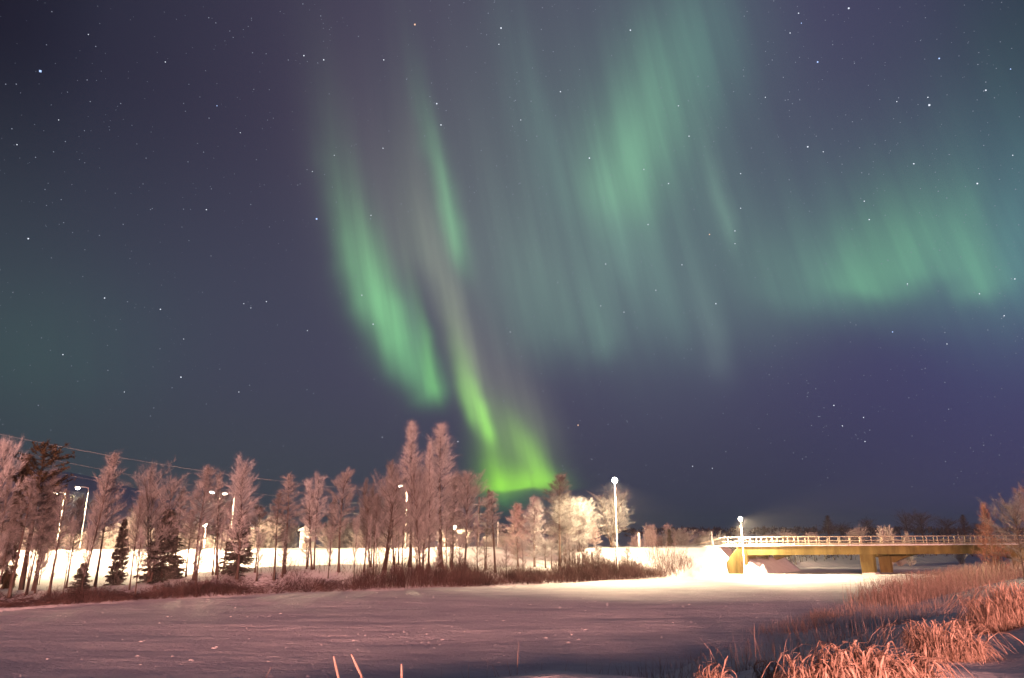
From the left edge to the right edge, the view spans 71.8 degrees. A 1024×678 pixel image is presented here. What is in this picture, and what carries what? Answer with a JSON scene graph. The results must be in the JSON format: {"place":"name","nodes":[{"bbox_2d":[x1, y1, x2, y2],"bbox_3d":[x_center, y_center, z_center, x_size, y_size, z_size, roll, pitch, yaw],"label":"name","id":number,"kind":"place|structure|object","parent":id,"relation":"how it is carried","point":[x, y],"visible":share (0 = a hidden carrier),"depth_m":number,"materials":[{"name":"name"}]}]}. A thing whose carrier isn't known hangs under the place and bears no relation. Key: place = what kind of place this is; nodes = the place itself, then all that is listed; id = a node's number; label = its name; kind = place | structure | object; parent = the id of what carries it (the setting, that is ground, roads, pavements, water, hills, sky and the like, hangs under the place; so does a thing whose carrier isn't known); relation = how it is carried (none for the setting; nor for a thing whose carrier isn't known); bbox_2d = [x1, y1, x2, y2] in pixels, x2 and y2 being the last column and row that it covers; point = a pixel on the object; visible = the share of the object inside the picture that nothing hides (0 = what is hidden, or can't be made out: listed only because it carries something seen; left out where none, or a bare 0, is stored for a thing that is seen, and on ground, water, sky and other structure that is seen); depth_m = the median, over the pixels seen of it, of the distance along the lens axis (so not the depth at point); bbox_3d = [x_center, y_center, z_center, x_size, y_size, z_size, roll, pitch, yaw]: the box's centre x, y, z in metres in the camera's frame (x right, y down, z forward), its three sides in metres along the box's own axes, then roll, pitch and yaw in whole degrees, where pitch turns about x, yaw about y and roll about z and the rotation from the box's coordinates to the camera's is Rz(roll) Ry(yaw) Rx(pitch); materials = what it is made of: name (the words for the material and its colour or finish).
{"place":"outdoors","nodes":[
{"label":"outdoors","id":0,"kind":"place"},
{"bbox_2d":[20,546,725,550],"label":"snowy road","id":1,"kind":"structure","parent":0,"point":[432,547],"depth_m":96.86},
{"bbox_2d":[0,561,1017,677],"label":"frozen river","id":2,"kind":"structure","parent":0,"point":[716,617],"depth_m":41.14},
{"bbox_2d":[20,581,855,676],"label":"snow crust","id":3,"kind":"object","parent":2,"relation":"on","point":[403,631],"visible":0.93,"depth_m":38.68},
{"bbox_2d":[0,471,1023,677],"bbox_3d":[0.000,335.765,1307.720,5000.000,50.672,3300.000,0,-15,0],"label":"snow ground","id":4,"kind":"structure","parent":0,"point":[710,561],"depth_m":75.92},
{"bbox_2d":[0,473,23,583],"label":"birch tree","id":5,"kind":"object","parent":4,"relation":"on","point":[7,491],"visible":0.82,"depth_m":56.67,"materials":[{"name":"brown plant"}]},
{"bbox_2d":[0,457,28,588],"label":"birch tree","id":6,"kind":"object","parent":4,"relation":"on","point":[5,580],"visible":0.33,"depth_m":59.97,"materials":[{"name":"brown plant"}]},
{"bbox_2d":[7,525,23,589],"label":"sapling","id":7,"kind":"object","parent":4,"relation":"on","point":[13,554],"visible":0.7,"depth_m":55.97,"materials":[{"name":"brown plant"}]},
{"bbox_2d":[0,434,36,551],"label":"birch tree","id":8,"kind":"object","parent":4,"relation":"on","point":[4,451],"visible":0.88,"depth_m":57.27,"materials":[{"name":"brown plant"}]},
{"bbox_2d":[3,478,42,597],"bbox_3d":[-38.742,15.476,55.637,3.076,9.365,3.015,10,-18,-32],"label":"birch tree","id":9,"kind":"object","parent":4,"relation":"on","point":[29,521],"visible":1,"depth_m":55.79,"materials":[{"name":"brown plant"}]},
{"bbox_2d":[25,533,40,595],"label":"sapling","id":10,"kind":"object","parent":4,"relation":"on","point":[31,549],"visible":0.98,"depth_m":56.21,"materials":[{"name":"brown plant"}]},
{"bbox_2d":[24,510,49,594],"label":"birch tree","id":11,"kind":"object","parent":4,"relation":"on","point":[42,526],"visible":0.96,"depth_m":56.78,"materials":[{"name":"brown plant"}]},
{"bbox_2d":[0,439,76,589],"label":"pine tree","id":12,"kind":"object","parent":4,"relation":"on","point":[53,454],"visible":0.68,"depth_m":59.45,"materials":[{"name":"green plant"}]},
{"bbox_2d":[33,542,47,592],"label":"sapling","id":13,"kind":"object","parent":4,"relation":"on","point":[39,562],"visible":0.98,"depth_m":56.93,"materials":[{"name":"brown plant"}]},
{"bbox_2d":[21,467,70,590],"bbox_3d":[-38.621,15.598,58.658,3.840,10.124,4.256,7,-17,-25],"label":"birch tree","id":14,"kind":"object","parent":4,"relation":"on","point":[52,480],"visible":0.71,"depth_m":58.83,"materials":[{"name":"brown plant"}]},
{"bbox_2d":[33,465,63,584],"bbox_3d":[-42.117,15.669,64.365,2.593,12.976,2.848,14,-20,-41],"label":"frosted tree","id":15,"kind":"object","parent":4,"relation":"on","point":[48,553],"visible":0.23,"depth_m":63.63,"materials":[{"name":"brown plant"}]},
{"bbox_2d":[41,487,83,595],"bbox_3d":[-36.790,16.284,57.175,2.939,8.724,2.881,-2,-15,8],"label":"birch tree","id":16,"kind":"object","parent":4,"relation":"on","point":[63,508],"visible":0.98,"depth_m":57.25,"materials":[{"name":"brown plant"}]},
{"bbox_2d":[54,498,87,588],"bbox_3d":[-37.186,17.190,60.122,2.843,7.754,2.565,-7,-17,24],"label":"birch tree","id":17,"kind":"object","parent":4,"relation":"on","point":[79,513],"visible":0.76,"depth_m":60.22,"materials":[{"name":"brown plant"}]},
{"bbox_2d":[63,516,78,591],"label":"sapling","id":18,"kind":"object","parent":4,"relation":"on","point":[70,535],"visible":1,"depth_m":57.18,"materials":[{"name":"brown plant"}]},
{"bbox_2d":[67,563,93,594],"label":"spruce tree","id":19,"kind":"object","parent":4,"relation":"on","point":[78,575],"visible":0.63,"depth_m":57.72,"materials":[{"name":"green plant"}]},
{"bbox_2d":[80,518,96,593],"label":"sapling","id":20,"kind":"object","parent":4,"relation":"on","point":[89,538],"visible":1,"depth_m":57.74,"materials":[{"name":"brown plant"}]},
{"bbox_2d":[78,455,116,564],"bbox_3d":[-35.678,15.570,60.840,2.800,11.433,2.491,-8,-17,28],"label":"birch tree","id":21,"kind":"object","parent":4,"relation":"on","point":[102,499],"visible":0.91,"depth_m":60.90,"materials":[{"name":"brown plant"}]},
{"bbox_2d":[86,451,128,586],"bbox_3d":[-35.715,15.622,62.482,3.836,12.037,4.251,6,-16,-20],"label":"birch tree","id":22,"kind":"object","parent":4,"relation":"on","point":[114,486],"visible":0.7,"depth_m":62.60,"materials":[{"name":"brown plant"}]},
{"bbox_2d":[103,518,129,585],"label":"spruce tree","id":23,"kind":"object","parent":4,"relation":"on","point":[117,576],"visible":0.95,"depth_m":63.15,"materials":[{"name":"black plant"}]},
{"bbox_2d":[101,524,132,548],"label":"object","id":24,"kind":"object","parent":4,"relation":"on","point":[112,544],"visible":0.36,"depth_m":103.78,"materials":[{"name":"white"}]},
{"bbox_2d":[124,493,148,589],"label":"birch tree","id":25,"kind":"object","parent":4,"relation":"on","point":[140,509],"visible":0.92,"depth_m":61.61,"materials":[{"name":"brown plant"}]},
{"bbox_2d":[117,501,157,548],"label":"frosted tree","id":26,"kind":"object","parent":4,"relation":"on","point":[131,518],"visible":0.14,"depth_m":107.39,"materials":[{"name":"beige plant"}]},
{"bbox_2d":[132,527,147,595],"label":"sapling","id":27,"kind":"object","parent":4,"relation":"on","point":[140,544],"visible":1,"depth_m":59.89,"materials":[{"name":"brown plant"}]},
{"bbox_2d":[126,459,192,582],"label":"birch tree","id":28,"kind":"object","parent":4,"relation":"on","point":[151,487],"visible":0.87,"depth_m":65.01,"materials":[{"name":"brown plant"}]},
{"bbox_2d":[132,509,186,584],"bbox_3d":[-31.979,19.242,65.176,4.988,7.103,5.075,-11,-18,34],"label":"spruce tree","id":29,"kind":"object","parent":4,"relation":"on","point":[163,572],"visible":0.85,"depth_m":64.48,"materials":[{"name":"green plant"}]},
{"bbox_2d":[173,488,192,567],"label":"birch tree","id":30,"kind":"object","parent":4,"relation":"on","point":[182,498],"visible":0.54,"depth_m":67.37,"materials":[{"name":"brown plant"}]},
{"bbox_2d":[179,509,198,576],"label":"birch tree","id":31,"kind":"object","parent":4,"relation":"on","point":[189,539],"visible":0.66,"depth_m":66.64,"materials":[{"name":"brown plant"}]},
{"bbox_2d":[194,519,206,584],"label":"sapling","id":32,"kind":"object","parent":4,"relation":"on","point":[201,535],"visible":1,"depth_m":62.85,"materials":[{"name":"brown plant"}]},
{"bbox_2d":[174,464,227,580],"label":"birch tree","id":33,"kind":"object","parent":4,"relation":"on","point":[206,482],"visible":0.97,"depth_m":65.45,"materials":[{"name":"brown plant"}]},
{"bbox_2d":[206,488,229,574],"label":"birch tree","id":34,"kind":"object","parent":4,"relation":"on","point":[214,537],"visible":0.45,"depth_m":66.89,"materials":[{"name":"brown plant"}]},
{"bbox_2d":[206,469,239,574],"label":"birch tree","id":35,"kind":"object","parent":4,"relation":"on","point":[229,505],"visible":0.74,"depth_m":66.68,"materials":[{"name":"brown plant"}]},
{"bbox_2d":[219,510,257,577],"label":"spruce tree","id":36,"kind":"object","parent":4,"relation":"on","point":[229,568],"visible":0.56,"depth_m":66.81,"materials":[{"name":"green plant"}]},
{"bbox_2d":[221,456,265,579],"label":"birch tree","id":37,"kind":"object","parent":4,"relation":"on","point":[237,492],"visible":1,"depth_m":66.21,"materials":[{"name":"brown plant"}]},
{"bbox_2d":[251,529,268,580],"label":"sapling","id":38,"kind":"object","parent":4,"relation":"on","point":[260,537],"visible":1,"depth_m":65.72,"materials":[{"name":"brown plant"}]},
{"bbox_2d":[249,504,272,572],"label":"birch tree","id":39,"kind":"object","parent":4,"relation":"on","point":[259,516],"visible":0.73,"depth_m":68.06,"materials":[{"name":"brown plant"}]},
{"bbox_2d":[254,505,286,547],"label":"frosted tree","id":40,"kind":"object","parent":4,"relation":"on","point":[268,541],"visible":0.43,"depth_m":105.82,"materials":[{"name":"beige plant"}]},
{"bbox_2d":[265,493,290,580],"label":"birch tree","id":41,"kind":"object","parent":4,"relation":"on","point":[277,503],"visible":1,"depth_m":67.29,"materials":[{"name":"brown plant"}]},
{"bbox_2d":[278,532,292,577],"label":"sapling","id":42,"kind":"object","parent":4,"relation":"on","point":[283,543],"visible":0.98,"depth_m":67.25,"materials":[{"name":"brown plant"}]},
{"bbox_2d":[275,522,299,547],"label":"frosted tree","id":43,"kind":"object","parent":4,"relation":"on","point":[292,535],"visible":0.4,"depth_m":110.89,"materials":[{"name":"brown plant"}]},
{"bbox_2d":[276,471,310,573],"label":"birch tree","id":44,"kind":"object","parent":4,"relation":"on","point":[288,482],"visible":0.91,"depth_m":68.89,"materials":[{"name":"brown plant"}]},
{"bbox_2d":[301,492,320,566],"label":"birch tree","id":45,"kind":"object","parent":4,"relation":"on","point":[310,525],"visible":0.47,"depth_m":72.00,"materials":[{"name":"brown plant"}]},
{"bbox_2d":[292,471,330,569],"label":"birch tree","id":46,"kind":"object","parent":4,"relation":"on","point":[316,501],"visible":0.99,"depth_m":71.45,"materials":[{"name":"brown plant"}]},
{"bbox_2d":[316,520,347,547],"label":"frosted tree","id":47,"kind":"object","parent":4,"relation":"on","point":[334,544],"visible":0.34,"depth_m":111.00,"materials":[{"name":"beige plant"}]},
{"bbox_2d":[322,496,342,565],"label":"birch tree","id":48,"kind":"object","parent":4,"relation":"on","point":[332,521],"visible":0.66,"depth_m":73.61,"materials":[{"name":"brown plant"}]},
{"bbox_2d":[323,468,356,571],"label":"birch tree","id":49,"kind":"object","parent":4,"relation":"on","point":[344,483],"visible":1,"depth_m":72.22,"materials":[{"name":"brown plant"}]},
{"bbox_2d":[334,516,361,547],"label":"frosted tree","id":50,"kind":"object","parent":4,"relation":"on","point":[349,529],"visible":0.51,"depth_m":113.47,"materials":[{"name":"brown plant"}]},
{"bbox_2d":[0,534,696,607],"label":"willow thicket","id":51,"kind":"object","parent":4,"relation":"on","point":[585,570],"visible":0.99,"depth_m":70.79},
{"bbox_2d":[351,513,361,583],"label":"sapling","id":52,"kind":"object","parent":4,"relation":"on","point":[356,537],"visible":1,"depth_m":68.90,"materials":[{"name":"brown plant"}]},
{"bbox_2d":[355,493,375,572],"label":"birch tree","id":53,"kind":"object","parent":4,"relation":"on","point":[366,502],"visible":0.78,"depth_m":72.57,"materials":[{"name":"brown plant"}]},
{"bbox_2d":[348,476,384,566],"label":"birch tree","id":54,"kind":"object","parent":4,"relation":"on","point":[371,490],"visible":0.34,"depth_m":74.86,"materials":[{"name":"brown plant"}]},
{"bbox_2d":[362,492,385,575],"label":"birch tree","id":55,"kind":"object","parent":4,"relation":"on","point":[379,511],"visible":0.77,"depth_m":72.33,"materials":[{"name":"brown plant"}]},
{"bbox_2d":[374,459,401,564],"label":"birch tree","id":56,"kind":"object","parent":4,"relation":"on","point":[390,469],"visible":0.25,"depth_m":77.60,"materials":[{"name":"brown plant"}]},
{"bbox_2d":[368,462,415,569],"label":"birch tree","id":57,"kind":"object","parent":4,"relation":"on","point":[393,498],"visible":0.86,"depth_m":74.06,"materials":[{"name":"brown plant"}]},
{"bbox_2d":[396,515,410,568],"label":"sapling","id":58,"kind":"object","parent":4,"relation":"on","point":[404,524],"visible":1,"depth_m":72.74,"materials":[{"name":"brown plant"}]},
{"bbox_2d":[382,420,440,566],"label":"birch tree","id":59,"kind":"object","parent":4,"relation":"on","point":[411,430],"visible":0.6,"depth_m":77.63,"materials":[{"name":"brown plant"}]},
{"bbox_2d":[396,457,441,569],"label":"birch tree","id":60,"kind":"object","parent":4,"relation":"on","point":[417,489],"visible":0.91,"depth_m":74.59,"materials":[{"name":"brown plant"}]},
{"bbox_2d":[417,519,431,572],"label":"sapling","id":61,"kind":"object","parent":4,"relation":"on","point":[426,526],"visible":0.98,"depth_m":73.29,"materials":[{"name":"brown plant"}]},
{"bbox_2d":[413,440,444,570],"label":"birch tree","id":62,"kind":"object","parent":4,"relation":"on","point":[429,453],"visible":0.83,"depth_m":75.61,"materials":[{"name":"brown plant"}]},
{"bbox_2d":[404,422,472,567],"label":"birch tree","id":63,"kind":"object","parent":4,"relation":"on","point":[441,440],"visible":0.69,"depth_m":79.23,"materials":[{"name":"brown plant"}]},
{"bbox_2d":[441,513,454,568],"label":"sapling","id":64,"kind":"object","parent":4,"relation":"on","point":[446,530],"visible":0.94,"depth_m":75.49,"materials":[{"name":"brown plant"}]},
{"bbox_2d":[433,471,480,564],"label":"birch tree","id":65,"kind":"object","parent":4,"relation":"on","point":[454,485],"visible":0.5,"depth_m":79.46,"materials":[{"name":"brown plant"}]},
{"bbox_2d":[442,468,499,567],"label":"birch tree","id":66,"kind":"object","parent":4,"relation":"on","point":[467,487],"visible":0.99,"depth_m":77.26,"materials":[{"name":"brown plant"}]},
{"bbox_2d":[471,520,485,564],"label":"sapling","id":67,"kind":"object","parent":4,"relation":"on","point":[476,534],"visible":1,"depth_m":75.75,"materials":[{"name":"brown plant"}]},
{"bbox_2d":[477,488,493,566],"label":"birch tree","id":68,"kind":"object","parent":4,"relation":"on","point":[486,528],"visible":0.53,"depth_m":80.59,"materials":[{"name":"brown plant"}]},
{"bbox_2d":[480,490,507,571],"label":"birch tree","id":69,"kind":"object","parent":4,"relation":"on","point":[492,518],"visible":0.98,"depth_m":78.64,"materials":[{"name":"brown plant"}]},
{"bbox_2d":[0,487,1023,537],"bbox_3d":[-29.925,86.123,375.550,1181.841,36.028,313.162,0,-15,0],"label":"distant forest","id":70,"kind":"object","parent":4,"relation":"on","point":[813,529],"visible":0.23,"depth_m":295.77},
{"bbox_2d":[495,502,533,565],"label":"frosted tree","id":71,"kind":"object","parent":4,"relation":"on","point":[517,516],"visible":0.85,"depth_m":87.19,"materials":[{"name":"beige plant"}]},
{"bbox_2d":[516,495,554,566],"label":"frosted tree","id":72,"kind":"object","parent":4,"relation":"on","point":[534,510],"visible":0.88,"depth_m":86.96,"materials":[{"name":"beige plant"}]},
{"bbox_2d":[541,473,582,564],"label":"birch tree","id":73,"kind":"object","parent":4,"relation":"on","point":[560,479],"visible":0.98,"depth_m":88.41,"materials":[{"name":"brown plant"}]},
{"bbox_2d":[542,488,589,562],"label":"frosted tree","id":74,"kind":"object","parent":4,"relation":"on","point":[556,533],"visible":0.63,"depth_m":89.23,"materials":[{"name":"beige plant"}]},
{"bbox_2d":[565,495,605,551],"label":"frosted tree","id":75,"kind":"object","parent":4,"relation":"on","point":[585,523],"visible":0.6,"depth_m":91.22,"materials":[{"name":"beige plant"}]},
{"bbox_2d":[584,486,632,547],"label":"frosted tree","id":76,"kind":"object","parent":4,"relation":"on","point":[606,511],"visible":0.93,"depth_m":94.74,"materials":[{"name":"beige plant"}]},
{"bbox_2d":[263,580,1018,677],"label":"sparse sedge","id":77,"kind":"object","parent":4,"relation":"on","point":[856,628],"visible":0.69,"depth_m":31.41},
{"bbox_2d":[642,523,657,545],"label":"frosted tree","id":78,"kind":"object","parent":4,"relation":"on","point":[649,532],"visible":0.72,"depth_m":107.38,"materials":[{"name":"beige plant"}]},
{"bbox_2d":[671,527,699,545],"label":"frosted tree","id":79,"kind":"object","parent":4,"relation":"on","point":[680,537],"visible":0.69,"depth_m":107.78,"materials":[{"name":"brown plant"}]},
{"bbox_2d":[696,529,718,545],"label":"frosted tree","id":80,"kind":"object","parent":4,"relation":"on","point":[704,538],"visible":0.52,"depth_m":109.25,"materials":[{"name":"brown plant"}]},
{"bbox_2d":[694,656,736,677],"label":"grass tuft","id":81,"kind":"object","parent":4,"relation":"on","point":[715,672],"visible":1,"depth_m":8.39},
{"bbox_2d":[734,659,787,677],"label":"grass tuft","id":82,"kind":"object","parent":4,"relation":"on","point":[768,674],"visible":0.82,"depth_m":10.78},
{"bbox_2d":[774,529,807,544],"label":"distant tree","id":83,"kind":"object","parent":4,"relation":"on","point":[787,534],"visible":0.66,"depth_m":129.56,"materials":[{"name":"brown plant"}]},
{"bbox_2d":[761,650,860,677],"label":"grass tuft","id":84,"kind":"object","parent":4,"relation":"on","point":[792,673],"visible":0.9,"depth_m":7.38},
{"bbox_2d":[783,640,925,677],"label":"grass tuft","id":85,"kind":"object","parent":4,"relation":"on","point":[842,659],"visible":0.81,"depth_m":7.25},
{"bbox_2d":[842,525,869,542],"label":"distant tree","id":86,"kind":"object","parent":4,"relation":"on","point":[855,533],"visible":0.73,"depth_m":134.44,"materials":[{"name":"brown plant"}]},
{"bbox_2d":[700,535,1023,573],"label":"road bridge","id":87,"kind":"structure","parent":4,"relation":"on","point":[887,554],"depth_m":93.94,"materials":[{"name":"concrete"}]},
{"bbox_2d":[725,534,1023,564],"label":"riverside scrub","id":88,"kind":"object","parent":4,"relation":"on","point":[787,558],"visible":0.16,"depth_m":133.33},
{"bbox_2d":[748,551,1023,636],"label":"lakeside reeds","id":89,"kind":"object","parent":4,"relation":"on","point":[938,580],"visible":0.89,"depth_m":60.32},
{"bbox_2d":[874,525,897,564],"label":"distant tree","id":90,"kind":"object","parent":4,"relation":"on","point":[883,533],"visible":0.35,"depth_m":113.92,"materials":[{"name":"brown plant"}]},
{"bbox_2d":[852,642,974,677],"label":"grass tuft","id":91,"kind":"object","parent":4,"relation":"on","point":[927,665],"visible":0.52,"depth_m":7.32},
{"bbox_2d":[873,619,958,646],"bbox_3d":[8.674,6.227,14.917,1.798,0.625,1.550,9,-18,-30],"label":"grass tuft","id":92,"kind":"object","parent":4,"relation":"on","point":[905,632],"visible":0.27,"depth_m":15.00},
{"bbox_2d":[903,509,937,538],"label":"distant tree","id":93,"kind":"object","parent":4,"relation":"on","point":[921,522],"visible":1,"depth_m":179.16,"materials":[{"name":"black plant"}]},
{"bbox_2d":[868,619,1023,663],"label":"grass tuft","id":94,"kind":"object","parent":4,"relation":"on","point":[953,648],"visible":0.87,"depth_m":11.83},
{"bbox_2d":[932,517,963,539],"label":"distant tree","id":95,"kind":"object","parent":4,"relation":"on","point":[946,525],"visible":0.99,"depth_m":188.52,"materials":[{"name":"black plant"}]},
{"bbox_2d":[941,612,986,634],"bbox_3d":[11.029,6.874,17.015,1.587,0.555,1.711,0,-15,0],"label":"grass tuft","id":96,"kind":"object","parent":4,"relation":"on","point":[969,625],"visible":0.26,"depth_m":16.96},
{"bbox_2d":[941,591,1023,633],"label":"grass tuft","id":97,"kind":"object","parent":4,"relation":"on","point":[992,620],"visible":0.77,"depth_m":16.28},
{"bbox_2d":[954,580,1023,625],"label":"grass tuft","id":98,"kind":"object","parent":4,"relation":"on","point":[1006,599],"visible":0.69,"depth_m":16.51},
{"bbox_2d":[966,532,1013,573],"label":"bush","id":99,"kind":"object","parent":4,"relation":"on","point":[997,555],"visible":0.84,"depth_m":83.00,"materials":[{"name":"brown plant"}]},
{"bbox_2d":[973,503,1010,570],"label":"birch tree","id":100,"kind":"object","parent":4,"relation":"on","point":[987,528],"visible":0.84,"depth_m":84.80,"materials":[{"name":"brown plant"}]},
{"bbox_2d":[974,487,1023,579],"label":"bare tree","id":101,"kind":"object","parent":4,"relation":"on","point":[1014,516],"visible":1,"depth_m":75.67,"materials":[{"name":"brown plant"}]},
{"bbox_2d":[0,0,1023,528],"label":"sky","id":102,"kind":"structure","parent":0,"point":[363,104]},
{"bbox_2d":[0,2,1022,486],"bbox_3d":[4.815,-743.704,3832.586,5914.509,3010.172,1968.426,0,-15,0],"label":"stars","id":103,"kind":"object","parent":102,"relation":"in","point":[542,186],"visible":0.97,"depth_m":4025.43,"materials":[{"name":"white"}]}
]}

